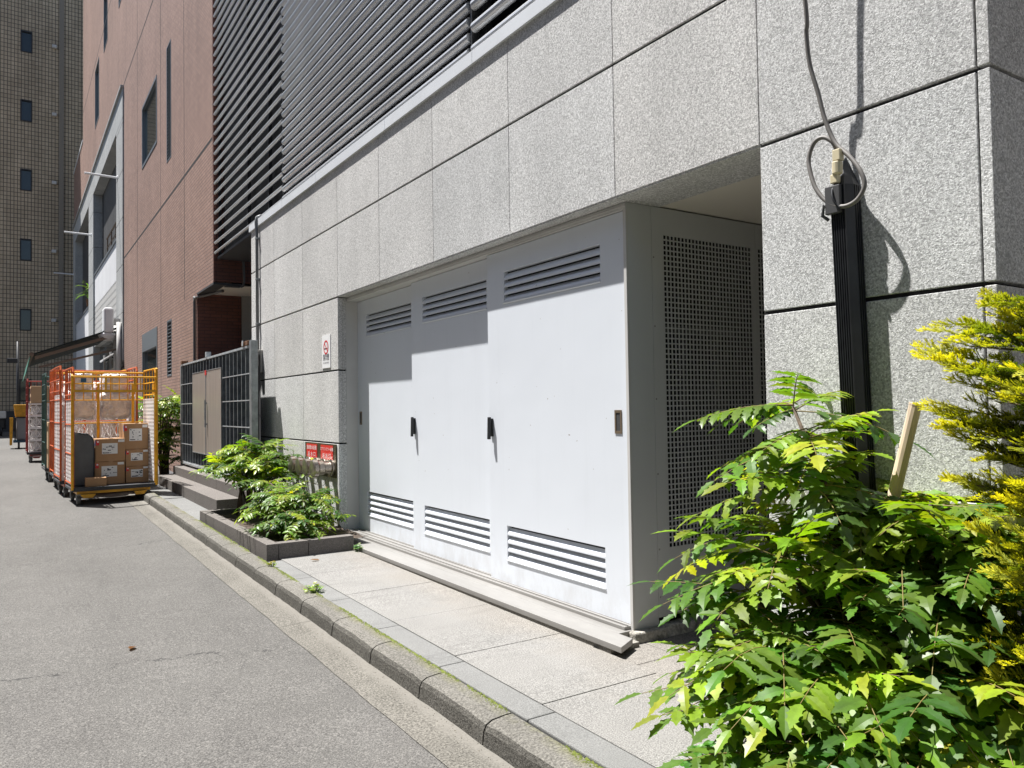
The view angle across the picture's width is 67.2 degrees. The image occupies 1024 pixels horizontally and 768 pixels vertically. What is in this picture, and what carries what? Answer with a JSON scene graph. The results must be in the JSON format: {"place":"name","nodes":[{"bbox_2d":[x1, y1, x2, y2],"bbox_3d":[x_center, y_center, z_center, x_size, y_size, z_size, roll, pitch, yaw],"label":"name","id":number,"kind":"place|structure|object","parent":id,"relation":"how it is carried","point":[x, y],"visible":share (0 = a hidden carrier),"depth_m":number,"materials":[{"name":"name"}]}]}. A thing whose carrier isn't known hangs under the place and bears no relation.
{"place":"outdoors","nodes":[
{"label":"outdoors","id":0,"kind":"place"},
{"bbox_2d":[0,411,9,435],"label":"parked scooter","id":1,"kind":"object","parent":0,"point":[2,420],"visible":0.99,"depth_m":34.41,"materials":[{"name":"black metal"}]},
{"bbox_2d":[57,461,64,480],"bbox_3d":[-6.966,1.363,12.371,0.500,0.297,0.700,0,-2,-36],"label":"lattice crate","id":2,"kind":"object","parent":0,"point":[63,470],"visible":0.16,"depth_m":11.95,"materials":[{"name":"white plastic"}]},
{"bbox_2d":[62,442,64,460],"bbox_3d":[-6.971,1.061,12.380,0.500,0.297,0.700,0,-2,-36],"label":"lattice crate","id":3,"kind":"object","parent":2,"relation":"on","point":[63,452],"visible":0.12,"depth_m":11.96,"materials":[{"name":"white plastic"}]},
{"bbox_2d":[62,422,96,441],"bbox_3d":[-6.975,0.759,12.388,0.500,0.297,0.700,0,-2,-36],"label":"lattice crate","id":4,"kind":"object","parent":3,"relation":"on","point":[93,430],"visible":0.27,"depth_m":12.22,"materials":[{"name":"white plastic"}]},
{"bbox_2d":[62,390,95,419],"bbox_3d":[-6.978,0.342,12.396,0.452,0.480,0.614,0,-2,-36],"label":"wrapped bundle","id":5,"kind":"object","parent":4,"relation":"on","point":[84,410],"visible":0.56,"depth_m":12.21,"materials":[{"name":"plastic"}]},
{"bbox_2d":[64,373,93,389],"bbox_3d":[-6.969,-0.038,12.413,0.382,0.288,0.545,0,-2,-36],"label":"wrapped bundle","id":6,"kind":"object","parent":5,"relation":"on","point":[86,386],"visible":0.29,"depth_m":12.21,"materials":[{"name":"cardboard"}]},
{"bbox_2d":[0,431,447,767],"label":"road","id":7,"kind":"structure","parent":0,"point":[210,669],"depth_m":4.26,"materials":[{"name":"grey asphalt"}]},
{"bbox_2d":[7,341,19,404],"bbox_3d":[-20.633,0.260,31.924,0.467,4.051,0.140,0,-2,-33],"label":"street pole","id":8,"kind":"object","parent":7,"relation":"on","point":[13,360],"visible":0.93,"depth_m":31.97,"materials":[{"name":"black metal"}]},
{"bbox_2d":[10,417,31,448],"bbox_3d":[-15.829,1.586,25.211,1.000,1.012,0.800,0,-2,-33],"label":"hand cart","id":9,"kind":"object","parent":7,"relation":"on","point":[11,433],"visible":0.52,"depth_m":24.71,"materials":[{"name":"blue paint"}]},
{"bbox_2d":[16,418,25,439],"bbox_3d":[-15.961,1.448,25.131,0.330,0.748,0.600,0,-2,-33],"label":"grey sack","id":10,"kind":"object","parent":9,"relation":"on","point":[20,428],"visible":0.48,"depth_m":24.86,"materials":[{"name":"grey"}]},
{"bbox_2d":[13,405,37,416],"bbox_3d":[-15.798,0.872,25.259,0.895,0.395,0.695,0,-2,-33],"label":"yellow bin","id":11,"kind":"object","parent":10,"relation":"on","point":[19,410],"visible":0.45,"depth_m":24.85,"materials":[{"name":"paint"}]},
{"bbox_2d":[26,378,48,461],"bbox_3d":[-11.688,0.909,19.503,1.008,2.066,0.868,0,-2,-34],"label":"cage trolley","id":12,"kind":"object","parent":7,"relation":"on","point":[32,455],"visible":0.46,"depth_m":18.95,"materials":[{"name":"metal"}]},
{"bbox_2d":[28,440,40,451],"bbox_3d":[-11.866,1.545,19.334,0.440,0.297,0.700,0,-2,-34],"label":"lattice crate","id":13,"kind":"object","parent":12,"relation":"on","point":[29,443],"visible":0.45,"depth_m":19.02,"materials":[{"name":"white plastic"}]},
{"bbox_2d":[28,428,41,439],"bbox_3d":[-11.871,1.243,19.342,0.440,0.297,0.700,0,-2,-34],"label":"lattice crate","id":14,"kind":"object","parent":13,"relation":"on","point":[29,431],"visible":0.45,"depth_m":19.02,"materials":[{"name":"white plastic"}]},
{"bbox_2d":[31,429,41,438],"bbox_3d":[-11.868,1.246,19.344,0.346,0.240,0.580,0,-2,-34],"label":"wrapped bundle","id":15,"kind":"object","parent":14,"relation":"on","point":[39,431],"visible":0.58,"depth_m":19.11,"materials":[{"name":"plastic"}]},
{"bbox_2d":[28,415,48,427],"bbox_3d":[-11.875,0.941,19.351,0.440,0.297,0.700,0,-2,-34],"label":"lattice crate","id":16,"kind":"object","parent":14,"relation":"on","point":[29,423],"visible":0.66,"depth_m":19.04,"materials":[{"name":"white plastic"}]},
{"bbox_2d":[30,417,41,426],"bbox_3d":[-11.878,0.944,19.352,0.351,0.239,0.572,0,-2,-34],"label":"wrapped bundle","id":17,"kind":"object","parent":16,"relation":"on","point":[33,418],"visible":0.45,"depth_m":19.11,"materials":[{"name":"plastic"}]},
{"bbox_2d":[28,403,48,415],"bbox_3d":[-11.880,0.639,19.360,0.440,0.297,0.700,0,-2,-34],"label":"lattice crate","id":18,"kind":"object","parent":16,"relation":"on","point":[36,406],"visible":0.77,"depth_m":19.05,"materials":[{"name":"white plastic"}]},
{"bbox_2d":[30,405,41,413],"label":"wrapped bundle","id":19,"kind":"object","parent":18,"relation":"on","point":[33,406],"visible":0.56,"depth_m":19.12,"materials":[{"name":"plastic"}]},
{"bbox_2d":[30,386,48,402],"bbox_3d":[-11.769,0.273,19.413,0.600,0.420,0.600,0,-2,-34],"label":"cardboard box","id":20,"kind":"object","parent":18,"relation":"on","point":[35,394],"visible":0.34,"depth_m":19.08,"materials":[{"name":"brown cardboard"}]},
{"bbox_2d":[30,441,40,450],"bbox_3d":[-11.863,1.548,19.334,0.346,0.240,0.566,0,-2,-34],"label":"wrapped bundle","id":21,"kind":"object","parent":13,"relation":"in","point":[33,443],"visible":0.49,"depth_m":19.10,"materials":[{"name":"plastic"}]},
{"bbox_2d":[0,0,82,431],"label":"apartment tower","id":22,"kind":"structure","parent":7,"relation":"on","point":[41,89],"depth_m":41.20,"materials":[{"name":"tile"}]},
{"bbox_2d":[19,379,30,400],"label":"window","id":23,"kind":"structure","parent":22,"relation":"in","point":[22,385],"depth_m":40.62,"materials":[{"name":"black glass"}]},
{"bbox_2d":[20,99,31,121],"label":"window","id":24,"kind":"structure","parent":22,"relation":"in","point":[25,105],"depth_m":41.09,"materials":[{"name":"blue glass"}]},
{"bbox_2d":[20,168,31,191],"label":"window","id":25,"kind":"structure","parent":22,"relation":"in","point":[25,174],"depth_m":40.99,"materials":[{"name":"blue glass"}]},
{"bbox_2d":[20,238,31,260],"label":"window","id":26,"kind":"structure","parent":22,"relation":"in","point":[25,244],"depth_m":40.89,"materials":[{"name":"blue glass"}]},
{"bbox_2d":[20,308,31,330],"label":"window","id":27,"kind":"structure","parent":22,"relation":"in","point":[25,314],"depth_m":40.79,"materials":[{"name":"glass"}]},
{"bbox_2d":[21,30,31,53],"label":"window","id":28,"kind":"structure","parent":22,"relation":"in","point":[26,36],"depth_m":41.21,"materials":[{"name":"blue glass"}]},
{"bbox_2d":[41,373,98,480],"bbox_3d":[-8.388,0.812,14.862,1.108,2.015,0.867,0,-2,-35],"label":"cage trolley","id":29,"kind":"object","parent":7,"relation":"on","point":[44,428],"visible":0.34,"depth_m":14.56,"materials":[{"name":"metal"}]},
{"bbox_2d":[47,422,48,467],"bbox_3d":[-8.386,1.147,14.814,0.950,0.850,0.700,0,-2,-35],"label":"cardboard box","id":30,"kind":"object","parent":29,"relation":"on","point":[47,444],"visible":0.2,"depth_m":14.31,"materials":[{"name":"cardboard"}]},
{"bbox_2d":[49,369,125,485],"bbox_3d":[-7.456,0.768,13.560,1.108,2.035,0.867,0,-2,-35],"label":"cage trolley","id":31,"kind":"object","parent":7,"relation":"on","point":[51,421],"visible":0.31,"depth_m":13.43,"materials":[{"name":"orange metal"}]},
{"bbox_2d":[62,382,115,468],"bbox_3d":[-7.451,0.734,13.554,0.905,1.529,0.671,0,-2,-35],"label":"wrapped bundle","id":32,"kind":"object","parent":31,"relation":"in","point":[95,418],"visible":0.06,"depth_m":13.37,"materials":[{"name":"plastic"}]},
{"bbox_2d":[54,365,137,495],"bbox_3d":[-6.777,0.743,12.558,1.108,2.035,0.868,0,-2,-36],"label":"cage trolley","id":33,"kind":"object","parent":7,"relation":"on","point":[58,421],"visible":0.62,"depth_m":12.40,"materials":[{"name":"orange metal"}]},
{"bbox_2d":[65,367,157,504],"bbox_3d":[-5.993,0.749,11.521,1.134,1.967,0.899,0,-2,-36],"label":"cage trolley","id":34,"kind":"object","parent":7,"relation":"on","point":[136,487],"visible":0.89,"depth_m":11.47,"materials":[{"name":"metal"}]},
{"bbox_2d":[74,432,94,485],"bbox_3d":[-6.360,1.101,11.401,0.270,0.775,0.512,0,-2,-36],"label":"insulated bag","id":35,"kind":"object","parent":34,"relation":"on","point":[84,449],"visible":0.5,"depth_m":11.20,"materials":[{"name":"grey fabric"}]},
{"bbox_2d":[85,476,106,486],"bbox_3d":[-6.021,1.414,11.154,0.270,0.125,0.200,0,-2,-30],"label":"cardboard box","id":36,"kind":"object","parent":34,"relation":"on","point":[94,481],"visible":1,"depth_m":11.07,"materials":[{"name":"brown cardboard"}]},
{"bbox_2d":[94,461,124,483],"bbox_3d":[-6.092,1.323,11.616,0.402,0.336,0.424,0,-2,-36],"label":"cardboard box","id":37,"kind":"object","parent":34,"relation":"on","point":[113,472],"visible":0.86,"depth_m":11.46,"materials":[{"name":"brown cardboard"}]},
{"bbox_2d":[93,438,124,461],"bbox_3d":[-6.088,0.985,11.621,0.402,0.336,0.424,0,-2,-36],"label":"cardboard box","id":38,"kind":"object","parent":37,"relation":"on","point":[109,449],"visible":0.94,"depth_m":11.45,"materials":[{"name":"brown cardboard"}]},
{"bbox_2d":[125,465,148,482],"bbox_3d":[-5.791,1.369,11.835,0.316,0.246,0.424,0,-2,-36],"label":"cardboard box","id":39,"kind":"object","parent":34,"relation":"on","point":[136,474],"visible":0.91,"depth_m":11.66,"materials":[{"name":"brown cardboard"}]},
{"bbox_2d":[125,449,148,465],"bbox_3d":[-5.791,1.120,11.832,0.317,0.251,0.424,0,-2,-36],"label":"cardboard box","id":40,"kind":"object","parent":39,"relation":"on","point":[136,457],"visible":0.88,"depth_m":11.66,"materials":[{"name":"brown cardboard"}]},
{"bbox_2d":[119,423,147,449],"bbox_3d":[-5.817,0.798,11.850,0.337,0.391,0.424,0,-2,-36],"label":"cardboard box","id":41,"kind":"object","parent":40,"relation":"on","point":[135,435],"visible":0.99,"depth_m":11.69,"materials":[{"name":"brown cardboard"}]},
{"bbox_2d":[72,0,252,471],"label":"brick building","id":42,"kind":"structure","parent":7,"relation":"on","point":[161,279],"depth_m":18.45,"materials":[{"name":"brown brick"}]},
{"bbox_2d":[54,272,73,275],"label":"banner rod","id":43,"kind":"object","parent":42,"relation":"attached to","point":[64,273],"visible":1,"depth_m":40.44,"materials":[{"name":"grey metal"}]},
{"bbox_2d":[22,328,115,381],"bbox_3d":[-14.775,-0.917,25.606,2.420,1.460,7.050,0,-2,-33],"label":"shop awning","id":44,"kind":"object","parent":42,"relation":"attached to","point":[39,357],"visible":0.85,"depth_m":23.08,"materials":[{"name":"metal"}]},
{"bbox_2d":[64,231,91,235],"bbox_3d":[-17.804,-6.170,31.628,0.984,0.133,0.140,0,-2,-33],"label":"banner rod","id":45,"kind":"object","parent":42,"relation":"attached to","point":[77,233],"visible":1,"depth_m":31.60,"materials":[{"name":"white metal"}]},
{"bbox_2d":[74,281,88,306],"bbox_3d":[-18.294,-3.920,33.708,1.561,1.093,1.592,0,-2,-33],"label":"balcony plant","id":46,"kind":"object","parent":42,"relation":"on","point":[87,300],"visible":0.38,"depth_m":33.42,"materials":[{"name":"green plant"}]},
{"bbox_2d":[95,57,98,127],"bbox_3d":[-16.316,-11.455,30.414,0.100,2.346,1.596,0,-2,-33],"label":"window","id":47,"kind":"structure","parent":42,"relation":"in","point":[97,66],"depth_m":30.83,"materials":[{"name":"grey"}]},
{"bbox_2d":[84,172,117,179],"bbox_3d":[-12.756,-6.468,23.943,0.915,0.133,0.140,0,-2,-33],"label":"banner rod","id":48,"kind":"object","parent":42,"relation":"attached to","point":[101,175],"visible":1,"depth_m":23.93,"materials":[{"name":"white metal"}]},
{"bbox_2d":[104,0,107,50],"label":"window","id":49,"kind":"structure","parent":42,"relation":"in","point":[105,1],"depth_m":28.21,"materials":[{"name":"grey"}]},
{"bbox_2d":[98,307,119,340],"bbox_3d":[-12.228,-1.790,23.389,0.594,1.000,0.600,0,-2,-33],"label":"wall lamp","id":50,"kind":"object","parent":42,"relation":"attached to","point":[109,320],"visible":0.9,"depth_m":23.15,"materials":[{"name":"grey paint"}]},
{"bbox_2d":[113,322,121,370],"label":"drain pipes","id":51,"kind":"object","parent":42,"relation":"attached to","point":[117,355],"visible":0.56,"depth_m":23.08,"materials":[{"name":"white metal"}]},
{"bbox_2d":[142,75,156,168],"bbox_3d":[-8.874,-6.371,18.957,0.100,1.596,2.376,0,-2,-33],"label":"window","id":52,"kind":"structure","parent":42,"relation":"in","point":[149,109],"depth_m":19.11,"materials":[{"name":"grey glass"}]},
{"bbox_2d":[142,327,156,418],"bbox_3d":[-8.780,-0.084,18.774,0.100,2.416,2.376,0,-2,-33],"label":"window","id":53,"kind":"structure","parent":42,"relation":"in","point":[149,339],"depth_m":18.97,"materials":[{"name":"grey"}]},
{"bbox_2d":[158,465,288,513],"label":"stone steps","id":54,"kind":"structure","parent":7,"relation":"on","point":[205,493],"depth_m":10.83,"materials":[{"name":"grey stone"}]},
{"bbox_2d":[180,340,260,490],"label":"steel gate","id":55,"kind":"structure","parent":54,"relation":"on","point":[220,401],"depth_m":11.14,"materials":[{"name":"grey metal"}]},
{"bbox_2d":[116,491,513,767],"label":"gutter","id":56,"kind":"object","parent":7,"relation":"on","point":[419,724],"visible":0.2,"depth_m":4.15,"materials":[{"name":"concrete"}]},
{"bbox_2d":[157,512,509,767],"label":"grit","id":57,"kind":"object","parent":56,"relation":"on","point":[330,643],"visible":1,"depth_m":4.47,"materials":[{"name":"grey gravel"}]},
{"bbox_2d":[131,490,596,767],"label":"kerb","id":58,"kind":"structure","parent":7,"relation":"on","point":[513,740],"depth_m":3.91,"materials":[{"name":"concrete"}]},
{"bbox_2d":[267,561,276,566],"bbox_3d":[-1.946,1.460,6.260,0.095,0.051,0.066,-2,-2,32],"label":"weed","id":59,"kind":"object","parent":58,"relation":"on","point":[271,563],"visible":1,"depth_m":6.26,"materials":[{"name":"green plant"}]},
{"bbox_2d":[303,581,323,591],"bbox_3d":[-1.398,1.429,5.431,0.150,0.072,0.136,-1,-2,-7],"label":"weed","id":60,"kind":"object","parent":58,"relation":"on","point":[313,589],"visible":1,"depth_m":5.43,"materials":[{"name":"green plant"}]},
{"bbox_2d":[198,520,602,767],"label":"moss","id":61,"kind":"object","parent":58,"relation":"on","point":[574,753],"visible":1,"depth_m":4.01,"materials":[{"name":"green plant"}]},
{"bbox_2d":[213,0,1023,696],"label":"granite building","id":62,"kind":"structure","parent":7,"relation":"on","point":[369,144],"depth_m":4.22,"materials":[{"name":"grey stone"}]},
{"bbox_2d":[254,215,262,372],"bbox_3d":[-3.340,-1.198,10.349,0.211,2.194,0.180,0,-2,-33],"label":"wall conduit","id":63,"kind":"object","parent":62,"relation":"attached to","point":[257,279],"depth_m":10.35,"materials":[{"name":"grey metal"}]},
{"bbox_2d":[288,442,336,485],"bbox_3d":[-2.157,0.847,8.246,0.234,0.424,0.980,0,-2,-33],"label":"fire hose inlet","id":64,"kind":"object","parent":62,"relation":"attached to","point":[319,460],"visible":1,"depth_m":8.08,"materials":[{"name":"silver metal"}]},
{"bbox_2d":[322,334,330,368],"bbox_3d":[-1.968,-0.344,8.171,0.008,0.350,0.250,0,-2,-33],"label":"wall notice","id":65,"kind":"object","parent":62,"relation":"attached to","point":[326,351],"depth_m":8.16,"materials":[{"name":"white plastic"}]},
{"bbox_2d":[821,157,880,645],"bbox_3d":[1.332,0.232,3.008,0.104,2.290,0.169,0,-2,-33],"label":"cable cover","id":66,"kind":"object","parent":62,"relation":"attached to","point":[851,310],"visible":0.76,"depth_m":3.00,"materials":[{"name":"black plastic"}]},
{"bbox_2d":[803,0,866,208],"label":"overhead cable","id":67,"kind":"object","parent":66,"relation":"attached to","point":[839,151],"visible":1,"depth_m":3.08,"materials":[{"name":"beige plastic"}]},
{"bbox_2d":[280,550,756,767],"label":"pavement","id":68,"kind":"structure","parent":0,"point":[585,686],"depth_m":4.03,"materials":[{"name":"grey concrete"}]},
{"bbox_2d":[200,507,367,561],"bbox_3d":[-2.438,1.543,7.994,0.970,0.252,2.770,0,-2,-33],"label":"raised planter","id":69,"kind":"object","parent":68,"relation":"on","point":[271,546],"visible":0.52,"depth_m":7.01,"materials":[{"name":"stone"}]},
{"bbox_2d":[188,433,311,517],"bbox_3d":[-2.965,1.029,8.726,1.162,0.930,1.570,0,-2,-33],"label":"leaf shrub","id":70,"kind":"object","parent":69,"relation":"in","point":[253,466],"visible":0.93,"depth_m":8.64,"materials":[{"name":"green plant"}]},
{"bbox_2d":[234,477,354,540],"bbox_3d":[-2.196,1.236,7.466,1.073,0.581,1.563,1,-3,-54],"label":"leaf shrub","id":71,"kind":"object","parent":69,"relation":"in","point":[287,518],"visible":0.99,"depth_m":7.23,"materials":[{"name":"green plant"}]},
{"bbox_2d":[345,202,771,653],"bbox_3d":[0.145,0.335,6.454,1.990,2.600,4.532,0,-2,-33],"label":"storage enclosure","id":72,"kind":"object","parent":68,"relation":"on","point":[518,444],"visible":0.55,"depth_m":5.00,"materials":[{"name":"white paint"}]},
{"bbox_2d":[357,286,413,545],"bbox_3d":[-1.185,0.297,7.401,0.046,2.335,1.448,0,-2,-33],"label":"door","id":73,"kind":"structure","parent":72,"relation":"in","point":[384,327],"depth_m":7.41,"materials":[{"name":"white paint"}]},
{"bbox_2d":[411,259,490,573],"bbox_3d":[-0.487,0.252,6.202,0.080,2.335,1.436,0,-2,-33],"label":"door","id":74,"kind":"structure","parent":72,"relation":"in","point":[449,328],"depth_m":6.19,"materials":[{"name":"white paint"}]},
{"bbox_2d":[487,211,630,623],"bbox_3d":[0.245,0.205,4.981,0.080,2.335,1.512,0,-2,-33],"label":"door","id":75,"kind":"structure","parent":72,"relation":"in","point":[557,419],"depth_m":4.88,"materials":[{"name":"white paint"}]},
{"bbox_2d":[679,740,759,767],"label":"ground plant","id":76,"kind":"object","parent":68,"relation":"on","point":[688,763],"visible":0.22,"depth_m":2.78,"materials":[{"name":"green plant"}]},
{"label":"planting soil","id":77,"kind":"structure","parent":68,"relation":"on","visible":0},
{"bbox_2d":[615,371,1023,767],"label":"leaf shrub","id":78,"kind":"object","parent":77,"relation":"on","point":[843,689],"visible":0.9,"depth_m":2.32,"materials":[{"name":"green plant"}]},
{"bbox_2d":[868,402,921,581],"bbox_3d":[1.263,0.714,2.683,0.044,1.300,0.345,1,-2,-43],"label":"garden stake","id":79,"kind":"object","parent":77,"relation":"on","point":[904,452],"visible":0.35,"depth_m":2.60,"materials":[{"name":"beige wood"}]},
{"bbox_2d":[908,287,1023,704],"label":"golden conifer","id":80,"kind":"object","parent":77,"relation":"on","point":[1006,377],"visible":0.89,"depth_m":2.15,"materials":[{"name":"yellow plant"}]},
{"bbox_2d":[354,549,743,685],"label":"side paving","id":81,"kind":"structure","parent":0,"point":[647,655],"depth_m":4.09,"materials":[{"name":"grey concrete"}]},
{"bbox_2d":[354,543,363,550],"bbox_3d":[-1.380,1.469,6.941,0.110,0.070,0.102,0,-2,-33],"label":"weed","id":82,"kind":"object","parent":81,"relation":"on","point":[356,547],"visible":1,"depth_m":6.93,"materials":[{"name":"green plant"}]},
{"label":"lattice crate","id":83,"kind":"object","parent":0,"visible":0},
{"bbox_2d":[93,421,134,437],"bbox_3d":[-6.555,0.762,12.694,0.500,0.297,0.700,0,-2,-36],"label":"lattice crate","id":84,"kind":"object","parent":83,"relation":"on","point":[110,426],"visible":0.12,"depth_m":12.42,"materials":[{"name":"white plastic"}]},
{"bbox_2d":[96,392,130,419],"bbox_3d":[-6.564,0.355,12.707,0.453,0.457,0.605,0,-2,-36],"label":"wrapped bundle","id":85,"kind":"object","parent":84,"relation":"on","point":[119,409],"visible":0.78,"depth_m":12.47,"materials":[{"name":"plastic"}]},
{"bbox_2d":[99,374,126,389],"bbox_3d":[-6.563,-0.026,12.708,0.383,0.288,0.552,0,-2,-36],"label":"wrapped bundle","id":86,"kind":"object","parent":85,"relation":"on","point":[116,386],"visible":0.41,"depth_m":12.51,"materials":[{"name":"cardboard"}]},
{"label":"pavement bed","id":87,"kind":"structure","parent":0,"visible":0},
{"bbox_2d":[138,385,186,473],"bbox_3d":[-6.396,0.914,14.108,1.251,1.792,1.604,0,-2,-23],"label":"leaf shrub","id":88,"kind":"object","parent":87,"relation":"on","point":[166,431],"visible":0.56,"depth_m":13.97,"materials":[{"name":"green plant"}]},
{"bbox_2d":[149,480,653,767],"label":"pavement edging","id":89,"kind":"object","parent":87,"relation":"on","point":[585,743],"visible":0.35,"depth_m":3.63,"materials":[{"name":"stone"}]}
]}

